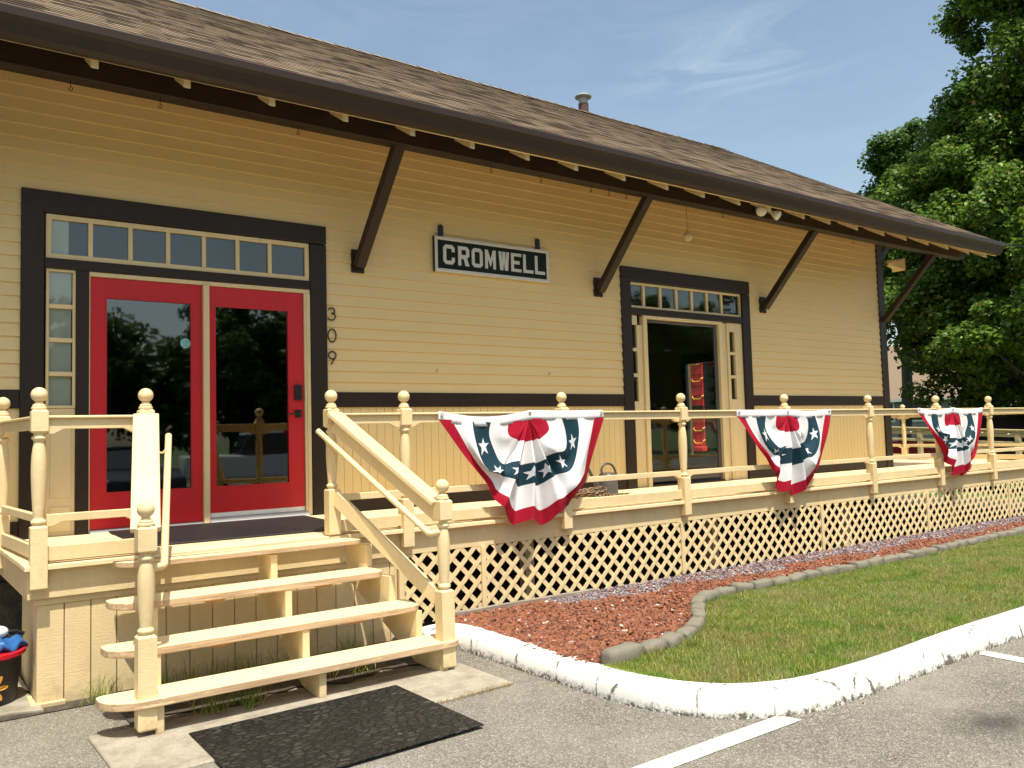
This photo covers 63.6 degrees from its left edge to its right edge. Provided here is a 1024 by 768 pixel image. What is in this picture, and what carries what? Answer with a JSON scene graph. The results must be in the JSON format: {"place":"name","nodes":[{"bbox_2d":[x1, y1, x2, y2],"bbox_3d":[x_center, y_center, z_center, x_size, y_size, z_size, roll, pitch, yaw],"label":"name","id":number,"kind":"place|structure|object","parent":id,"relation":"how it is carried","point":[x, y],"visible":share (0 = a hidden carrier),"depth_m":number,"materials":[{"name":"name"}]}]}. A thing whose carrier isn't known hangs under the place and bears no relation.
{"place":"outdoors","nodes":[
{"label":"outdoors","id":0,"kind":"place"},
{"bbox_2d":[0,637,1023,767],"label":"parking lot","id":1,"kind":"structure","parent":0,"point":[954,715],"depth_m":4.22,"materials":[{"name":"grey asphalt"}]},
{"bbox_2d":[108,640,418,724],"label":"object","id":2,"kind":"structure","parent":1,"relation":"on","point":[345,675],"depth_m":5.13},
{"bbox_2d":[76,630,382,716],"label":"weeds","id":3,"kind":"object","parent":2,"relation":"on","point":[250,700],"visible":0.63,"depth_m":5.03,"materials":[{"name":"green plant"}]},
{"bbox_2d":[88,662,512,767],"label":"concrete slab","id":4,"kind":"structure","parent":1,"relation":"on","point":[175,744],"depth_m":4.57,"materials":[{"name":"beige concrete"}]},
{"bbox_2d":[96,412,457,733],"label":"staircase","id":5,"kind":"structure","parent":4,"relation":"on","point":[148,698],"depth_m":5.12,"materials":[{"name":"paint"}]},
{"bbox_2d":[189,685,483,767],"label":"rubber mat","id":6,"kind":"object","parent":1,"relation":"on","point":[345,731],"visible":1,"depth_m":4.26,"materials":[{"name":"black rubber"}]},
{"bbox_2d":[436,661,800,714],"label":"dry grass","id":7,"kind":"structure","parent":1,"relation":"on","point":[469,695],"depth_m":4.91,"materials":[{"name":"brown plant"}]},
{"bbox_2d":[391,606,1023,718],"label":"kerb","id":8,"kind":"structure","parent":1,"relation":"on","point":[834,687],"depth_m":4.77,"materials":[{"name":"white paint"}]},
{"bbox_2d":[632,716,800,767],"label":"road marking","id":9,"kind":"object","parent":1,"relation":"on","point":[688,754],"visible":1,"depth_m":4.01,"materials":[{"name":"paint"}]},
{"bbox_2d":[980,651,1023,662],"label":"road marking","id":10,"kind":"object","parent":1,"relation":"on","point":[1004,656],"visible":1,"depth_m":5.36,"materials":[{"name":"paint"}]},
{"bbox_2d":[0,495,1023,721],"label":"soil","id":11,"kind":"structure","parent":0,"point":[460,596],"depth_m":9.41,"materials":[{"name":"brown soil"}]},
{"bbox_2d":[0,387,1023,707],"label":"wooden porch","id":12,"kind":"object","parent":11,"relation":"on","point":[66,587],"visible":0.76,"depth_m":6.30,"materials":[{"name":"paint"}]},
{"bbox_2d":[108,515,323,545],"bbox_3d":[-2.157,1.132,6.447,1.600,0.010,1.285,1,-4,-36],"label":"door mat","id":13,"kind":"object","parent":12,"relation":"on","point":[193,533],"depth_m":6.36,"materials":[{"name":"rubber"}]},
{"bbox_2d":[438,410,603,524],"bbox_3d":[0.170,0.699,6.848,1.716,0.967,0.132,1,-4,-36],"label":"fan bunting","id":14,"kind":"object","parent":12,"relation":"attached to","point":[531,464],"visible":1,"depth_m":6.87,"materials":[{"name":"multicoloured fabric"}]},
{"bbox_2d":[574,486,629,497],"bbox_3d":[0.922,1.139,8.796,0.810,0.116,0.319,1,-4,-36],"label":"rope coil","id":15,"kind":"object","parent":12,"relation":"on","point":[587,492],"visible":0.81,"depth_m":8.62,"materials":[{"name":"beige fabric"}]},
{"bbox_2d":[588,462,617,493],"bbox_3d":[0.985,1.038,9.070,0.456,0.343,0.222,1,-4,-36],"label":"watering can","id":16,"kind":"object","parent":12,"relation":"on","point":[612,487],"visible":0.75,"depth_m":9.03,"materials":[{"name":"grey metal"}]},
{"bbox_2d":[736,409,830,494],"bbox_3d":[3.017,0.737,8.883,1.622,0.933,0.132,1,-4,-36],"label":"fan bunting","id":17,"kind":"object","parent":12,"relation":"attached to","point":[790,444],"visible":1,"depth_m":8.89,"materials":[{"name":"multicoloured fabric"}]},
{"bbox_2d":[918,407,982,475],"bbox_3d":[5.911,0.772,10.947,1.690,0.926,0.139,1,-4,-36],"label":"fan bunting","id":18,"kind":"object","parent":12,"relation":"attached to","point":[955,432],"visible":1,"depth_m":10.94,"materials":[{"name":"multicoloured fabric"}]},
{"bbox_2d":[173,0,1015,345],"label":"sky","id":19,"kind":"structure","parent":0,"point":[801,87],"materials":[{"name":"blue"}]},
{"bbox_2d":[455,516,1023,664],"bbox_3d":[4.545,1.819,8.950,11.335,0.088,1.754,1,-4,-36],"label":"red gravel","id":20,"kind":"structure","parent":0,"point":[542,624],"depth_m":6.33,"materials":[{"name":"red gravel"}]},
{"bbox_2d":[455,588,595,615],"bbox_3d":[0.084,1.804,6.763,1.591,0.075,0.040,1,-4,-37],"label":"landscape timber","id":21,"kind":"object","parent":20,"relation":"on","point":[495,606],"visible":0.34,"depth_m":6.73,"materials":[{"name":"beige wood"}]},
{"bbox_2d":[660,631,684,648],"bbox_3d":[1.049,1.694,5.434,0.126,0.101,0.218,-1,-2,34],"label":"edging stone","id":22,"kind":"object","parent":20,"relation":"on","point":[672,638],"visible":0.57,"depth_m":5.38,"materials":[{"name":"stone"}]},
{"bbox_2d":[676,625,697,640],"bbox_3d":[1.186,1.702,5.630,0.121,0.092,0.226,-3,-1,28],"label":"edging stone","id":23,"kind":"object","parent":20,"relation":"on","point":[686,631],"visible":0.58,"depth_m":5.58,"materials":[{"name":"stone"}]},
{"bbox_2d":[684,615,705,632],"bbox_3d":[1.299,1.717,5.859,0.123,0.095,0.252,-6,-2,23],"label":"edging stone","id":24,"kind":"object","parent":20,"relation":"on","point":[695,621],"visible":0.66,"depth_m":5.82,"materials":[{"name":"stone"}]},
{"bbox_2d":[690,602,705,612],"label":"edging stone","id":25,"kind":"object","parent":20,"relation":"on","point":[702,605],"visible":0.47,"depth_m":6.35,"materials":[{"name":"stone"}]},
{"bbox_2d":[690,595,706,604],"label":"edging stone","id":26,"kind":"object","parent":20,"relation":"on","point":[699,598],"visible":0.48,"depth_m":6.56,"materials":[{"name":"stone"}]},
{"bbox_2d":[713,586,736,596],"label":"edging stone","id":27,"kind":"object","parent":20,"relation":"on","point":[728,590],"visible":0.62,"depth_m":6.98,"materials":[{"name":"stone"}]},
{"bbox_2d":[730,582,754,592],"bbox_3d":[1.991,1.772,7.154,0.222,0.112,0.123,5,-5,-39],"label":"edging stone","id":28,"kind":"object","parent":20,"relation":"on","point":[743,586],"visible":0.65,"depth_m":7.11,"materials":[{"name":"stone"}]},
{"bbox_2d":[748,577,772,589],"bbox_3d":[2.193,1.776,7.287,0.224,0.104,0.116,0,-7,-34],"label":"edging stone","id":29,"kind":"object","parent":20,"relation":"on","point":[761,583],"visible":0.67,"depth_m":7.25,"materials":[{"name":"stone"}]},
{"bbox_2d":[772,576,791,585],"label":"edging stone","id":30,"kind":"object","parent":20,"relation":"on","point":[779,580],"visible":0.64,"depth_m":7.39,"materials":[{"name":"stone"}]},
{"bbox_2d":[547,515,1023,603],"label":"purple gravel","id":31,"kind":"structure","parent":20,"relation":"on","point":[658,584],"depth_m":8.35,"materials":[{"name":"purple gravel"}]},
{"bbox_2d":[815,566,838,575],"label":"edging stone","id":32,"kind":"object","parent":20,"relation":"on","point":[825,570],"visible":0.59,"depth_m":7.78,"materials":[{"name":"stone"}]},
{"bbox_2d":[831,564,856,572],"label":"edging stone","id":33,"kind":"object","parent":20,"relation":"on","point":[844,568],"visible":0.62,"depth_m":7.93,"materials":[{"name":"stone"}]},
{"bbox_2d":[918,547,937,554],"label":"edging stone","id":34,"kind":"object","parent":20,"relation":"on","point":[929,550],"visible":0.51,"depth_m":8.84,"materials":[{"name":"stone"}]},
{"bbox_2d":[954,539,968,546],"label":"edging stone","id":35,"kind":"object","parent":20,"relation":"on","point":[961,542],"visible":0.55,"depth_m":9.34,"materials":[{"name":"stone"}]},
{"bbox_2d":[967,538,978,544],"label":"edging stone","id":36,"kind":"object","parent":20,"relation":"on","point":[971,541],"visible":0.46,"depth_m":9.47,"materials":[{"name":"stone"}]},
{"bbox_2d":[983,533,998,540],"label":"edging stone","id":37,"kind":"object","parent":20,"relation":"on","point":[991,536],"visible":0.55,"depth_m":9.78,"materials":[{"name":"stone"}]},
{"bbox_2d":[991,531,1007,538],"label":"edging stone","id":38,"kind":"object","parent":20,"relation":"on","point":[1002,534],"visible":0.6,"depth_m":9.94,"materials":[{"name":"stone"}]},
{"bbox_2d":[1002,530,1018,536],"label":"edging stone","id":39,"kind":"object","parent":20,"relation":"on","point":[1012,532],"visible":0.56,"depth_m":10.11,"materials":[{"name":"stone"}]},
{"bbox_2d":[1009,527,1023,534],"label":"edging stone","id":40,"kind":"object","parent":20,"relation":"on","point":[1020,530],"visible":0.56,"depth_m":10.26,"materials":[{"name":"stone"}]},
{"bbox_2d":[603,532,1023,682],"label":"lawn","id":41,"kind":"structure","parent":0,"point":[870,632],"depth_m":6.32,"materials":[{"name":"plant"}]},
{"bbox_2d":[599,642,644,664],"bbox_3d":[0.681,1.679,5.095,0.288,0.141,0.123,3,-4,-37],"label":"edging stone","id":42,"kind":"object","parent":41,"relation":"on","point":[620,652],"visible":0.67,"depth_m":5.04,"materials":[{"name":"stone"}]},
{"bbox_2d":[641,638,667,655],"bbox_3d":[0.890,1.687,5.264,0.127,0.102,0.215,-10,-5,44],"label":"edging stone","id":43,"kind":"object","parent":41,"relation":"on","point":[654,643],"visible":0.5,"depth_m":5.24,"materials":[{"name":"stone"}]},
{"bbox_2d":[691,607,705,619],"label":"edging stone","id":44,"kind":"object","parent":41,"relation":"on","point":[696,611],"visible":0.52,"depth_m":6.08,"materials":[{"name":"stone"}]},
{"bbox_2d":[696,590,720,601],"bbox_3d":[1.621,1.761,6.836,0.122,0.102,0.261,-8,-8,42],"label":"edging stone","id":45,"kind":"object","parent":41,"relation":"on","point":[711,594],"visible":0.51,"depth_m":6.79,"materials":[{"name":"stone"}]},
{"bbox_2d":[788,572,806,581],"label":"edging stone","id":46,"kind":"object","parent":41,"relation":"on","point":[794,576],"visible":0.62,"depth_m":7.53,"materials":[{"name":"stone"}]},
{"bbox_2d":[801,569,822,578],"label":"edging stone","id":47,"kind":"object","parent":41,"relation":"on","point":[812,573],"visible":0.63,"depth_m":7.64,"materials":[{"name":"stone"}]},
{"bbox_2d":[848,560,870,569],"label":"edging stone","id":48,"kind":"object","parent":41,"relation":"on","point":[861,563],"visible":0.64,"depth_m":8.09,"materials":[{"name":"stone"}]},
{"bbox_2d":[865,556,883,565],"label":"edging stone","id":49,"kind":"object","parent":41,"relation":"on","point":[874,560],"visible":0.62,"depth_m":8.24,"materials":[{"name":"stone"}]},
{"bbox_2d":[884,554,899,563],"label":"edging stone","id":50,"kind":"object","parent":41,"relation":"on","point":[889,558],"visible":0.56,"depth_m":8.39,"materials":[{"name":"stone"}]},
{"bbox_2d":[894,553,913,560],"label":"edging stone","id":51,"kind":"object","parent":41,"relation":"on","point":[903,556],"visible":0.56,"depth_m":8.53,"materials":[{"name":"stone"}]},
{"bbox_2d":[905,549,926,556],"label":"edging stone","id":52,"kind":"object","parent":41,"relation":"on","point":[918,553],"visible":0.56,"depth_m":8.69,"materials":[{"name":"stone"}]},
{"bbox_2d":[930,544,948,551],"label":"edging stone","id":53,"kind":"object","parent":41,"relation":"on","point":[943,547],"visible":0.56,"depth_m":8.99,"materials":[{"name":"stone"}]},
{"bbox_2d":[941,542,958,549],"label":"edging stone","id":54,"kind":"object","parent":41,"relation":"on","point":[952,545],"visible":0.55,"depth_m":9.17,"materials":[{"name":"stone"}]},
{"bbox_2d":[973,536,989,542],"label":"edging stone","id":55,"kind":"object","parent":41,"relation":"on","point":[982,538],"visible":0.58,"depth_m":9.64,"materials":[{"name":"stone"}]},
{"bbox_2d":[888,346,1015,440],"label":"house","id":56,"kind":"structure","parent":0,"point":[895,380],"depth_m":44.86,"materials":[{"name":"grey paint"}]},
{"bbox_2d":[890,402,895,421],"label":"window","id":57,"kind":"structure","parent":56,"relation":"in","point":[892,404],"depth_m":44.95,"materials":[{"name":"grey glass"}]},
{"bbox_2d":[912,400,928,421],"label":"window","id":58,"kind":"structure","parent":56,"relation":"in","point":[915,419],"depth_m":43.87,"materials":[{"name":"grey glass"}]},
{"bbox_2d":[906,485,1023,499],"bbox_3d":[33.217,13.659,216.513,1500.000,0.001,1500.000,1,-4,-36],"label":"ground","id":59,"kind":"structure","parent":0,"point":[980,489],"depth_m":17.97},
{"bbox_2d":[0,682,43,716],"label":"concrete pad","id":60,"kind":"object","parent":59,"relation":"on","point":[19,704],"visible":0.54,"depth_m":4.81,"materials":[{"name":"beige concrete"}]},
{"bbox_2d":[0,646,25,705],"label":"bucket","id":61,"kind":"object","parent":60,"relation":"on","point":[10,662],"visible":0.77,"depth_m":4.87,"materials":[{"name":"black plastic"}]},
{"bbox_2d":[0,634,27,652],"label":"plastic bag","id":62,"kind":"object","parent":61,"relation":"on","point":[15,642],"visible":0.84,"depth_m":4.93,"materials":[{"name":"blue plastic"}]},
{"bbox_2d":[0,626,24,638],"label":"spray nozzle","id":63,"kind":"object","parent":62,"relation":"on","point":[4,631],"visible":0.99,"depth_m":4.98,"materials":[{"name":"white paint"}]},
{"bbox_2d":[0,0,1005,634],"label":"depot building","id":64,"kind":"structure","parent":59,"relation":"on","point":[208,218],"depth_m":7.92,"materials":[{"name":"beige paint"}]},
{"bbox_2d":[89,277,202,529],"bbox_3d":[-3.011,0.153,6.823,0.865,2.012,0.048,1,-4,-36],"label":"red door","id":65,"kind":"structure","parent":64,"relation":"in","point":[144,334],"depth_m":6.84,"materials":[{"name":"paint"}]},
{"bbox_2d":[45,213,308,280],"bbox_3d":[-2.775,-1.145,7.081,2.148,0.352,0.042,1,-4,-36],"label":"transom window","id":66,"kind":"structure","parent":64,"relation":"in","point":[56,226],"depth_m":6.90,"materials":[{"name":"beige paint"}]},
{"bbox_2d":[209,286,304,512],"bbox_3d":[-2.251,0.133,7.331,0.848,1.952,0.108,1,-4,-36],"label":"red door","id":67,"kind":"structure","parent":64,"relation":"in","point":[257,451],"depth_m":7.34,"materials":[{"name":"paint"}]},
{"bbox_2d":[327,328,336,341],"bbox_3d":[-1.691,-0.457,7.761,0.092,0.134,0.012,1,-4,-36],"label":"house number","id":68,"kind":"object","parent":64,"relation":"attached to","point":[335,335],"visible":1,"depth_m":7.76,"materials":[{"name":"black metal"}]},
{"bbox_2d":[328,307,335,320],"bbox_3d":[-1.698,-0.660,7.772,0.088,0.128,0.012,1,-4,-36],"label":"house number","id":69,"kind":"object","parent":64,"relation":"attached to","point":[332,313],"visible":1,"depth_m":7.78,"materials":[{"name":"black metal"}]},
{"bbox_2d":[328,351,336,364],"bbox_3d":[-1.686,-0.247,7.749,0.086,0.133,0.012,1,-4,-36],"label":"house number","id":70,"kind":"object","parent":64,"relation":"attached to","point":[334,358],"visible":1,"depth_m":7.75,"materials":[{"name":"black metal"}]},
{"bbox_2d":[432,224,548,282],"bbox_3d":[-0.199,-1.393,8.886,1.484,0.497,0.044,1,-4,-36],"label":"station sign","id":71,"kind":"object","parent":64,"relation":"attached to","point":[467,257],"visible":1,"depth_m":8.83,"materials":[{"name":"black paint"}]},
{"bbox_2d":[647,320,722,481],"bbox_3d":[2.203,0.213,10.569,1.325,2.012,0.030,1,-4,-36],"label":"glass door","id":72,"kind":"structure","parent":64,"relation":"in","point":[714,333],"depth_m":10.89,"materials":[{"name":"beige wood"}]},
{"bbox_2d":[631,282,740,316],"bbox_3d":[2.268,-1.080,10.701,2.100,0.320,0.042,1,-4,-36],"label":"transom window","id":73,"kind":"structure","parent":64,"relation":"in","point":[642,285],"depth_m":10.69,"materials":[{"name":"beige paint"}]},
{"bbox_2d":[683,207,692,241],"bbox_3d":[2.089,-2.162,9.893,0.116,0.923,0.116,1,-4,-36],"label":"hanging bulb","id":74,"kind":"object","parent":64,"relation":"hanging from","point":[687,236],"visible":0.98,"depth_m":9.84,"materials":[{"name":"glass"}]},
{"bbox_2d":[755,206,781,219],"bbox_3d":[3.055,-2.058,9.929,0.385,0.169,0.231,1,-4,-36],"label":"floodlight","id":75,"kind":"object","parent":64,"relation":"attached to","point":[762,211],"visible":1,"depth_m":9.90,"materials":[{"name":"white glass"}]},
{"bbox_2d":[882,258,905,271],"bbox_3d":[6.194,-1.959,13.481,0.434,0.200,0.230,1,-4,-36],"label":"horn speaker","id":76,"kind":"object","parent":64,"relation":"attached to","point":[897,265],"visible":1,"depth_m":13.50},
{"bbox_2d":[690,362,716,454],"bbox_3d":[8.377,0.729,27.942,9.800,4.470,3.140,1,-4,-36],"label":"banner","id":77,"kind":"object","parent":59,"relation":"on","point":[703,398],"visible":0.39,"depth_m":24.37,"materials":[{"name":"red fabric"}]},
{"bbox_2d":[856,116,926,440],"bbox_3d":[18.301,-4.321,37.533,5.475,15.337,5.490,1,-4,-36],"label":"maple tree","id":78,"kind":"object","parent":59,"relation":"on","point":[886,151],"visible":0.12,"depth_m":37.52,"materials":[{"name":"green plant"}]},
{"bbox_2d":[892,441,941,453],"bbox_3d":[12.814,2.348,26.856,0.080,0.970,3.650,1,-4,-36],"label":"plank barrier","id":79,"kind":"object","parent":59,"relation":"on","point":[898,450],"visible":0.08,"depth_m":26.65,"materials":[{"name":"red paint"}]},
{"bbox_2d":[892,427,1023,491],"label":"ramp railing","id":80,"kind":"object","parent":59,"relation":"on","point":[919,432],"visible":0.2,"depth_m":18.64,"materials":[{"name":"beige paint"}]},
{"bbox_2d":[892,429,1022,434],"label":"light string","id":81,"kind":"object","parent":80,"relation":"attached to","point":[980,431],"visible":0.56,"depth_m":18.53,"materials":[{"name":"black plastic"}]},
{"bbox_2d":[893,185,1023,428],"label":"maple tree","id":82,"kind":"object","parent":59,"relation":"on","point":[1007,402],"visible":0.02,"depth_m":31.90,"materials":[{"name":"green plant"}]},
{"bbox_2d":[977,415,1023,453],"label":"board fence","id":83,"kind":"object","parent":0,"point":[1000,421],"depth_m":31.00,"materials":[{"name":"brown wood"}]},
{"bbox_2d":[988,459,1023,487],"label":"side lawn","id":84,"kind":"structure","parent":0,"point":[1005,483],"depth_m":18.19,"materials":[{"name":"green plant"}]},
{"bbox_2d":[868,0,1023,416],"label":"maple tree","id":85,"kind":"object","parent":84,"relation":"on","point":[973,137],"visible":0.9,"depth_m":26.18,"materials":[{"name":"green plant"}]}
]}

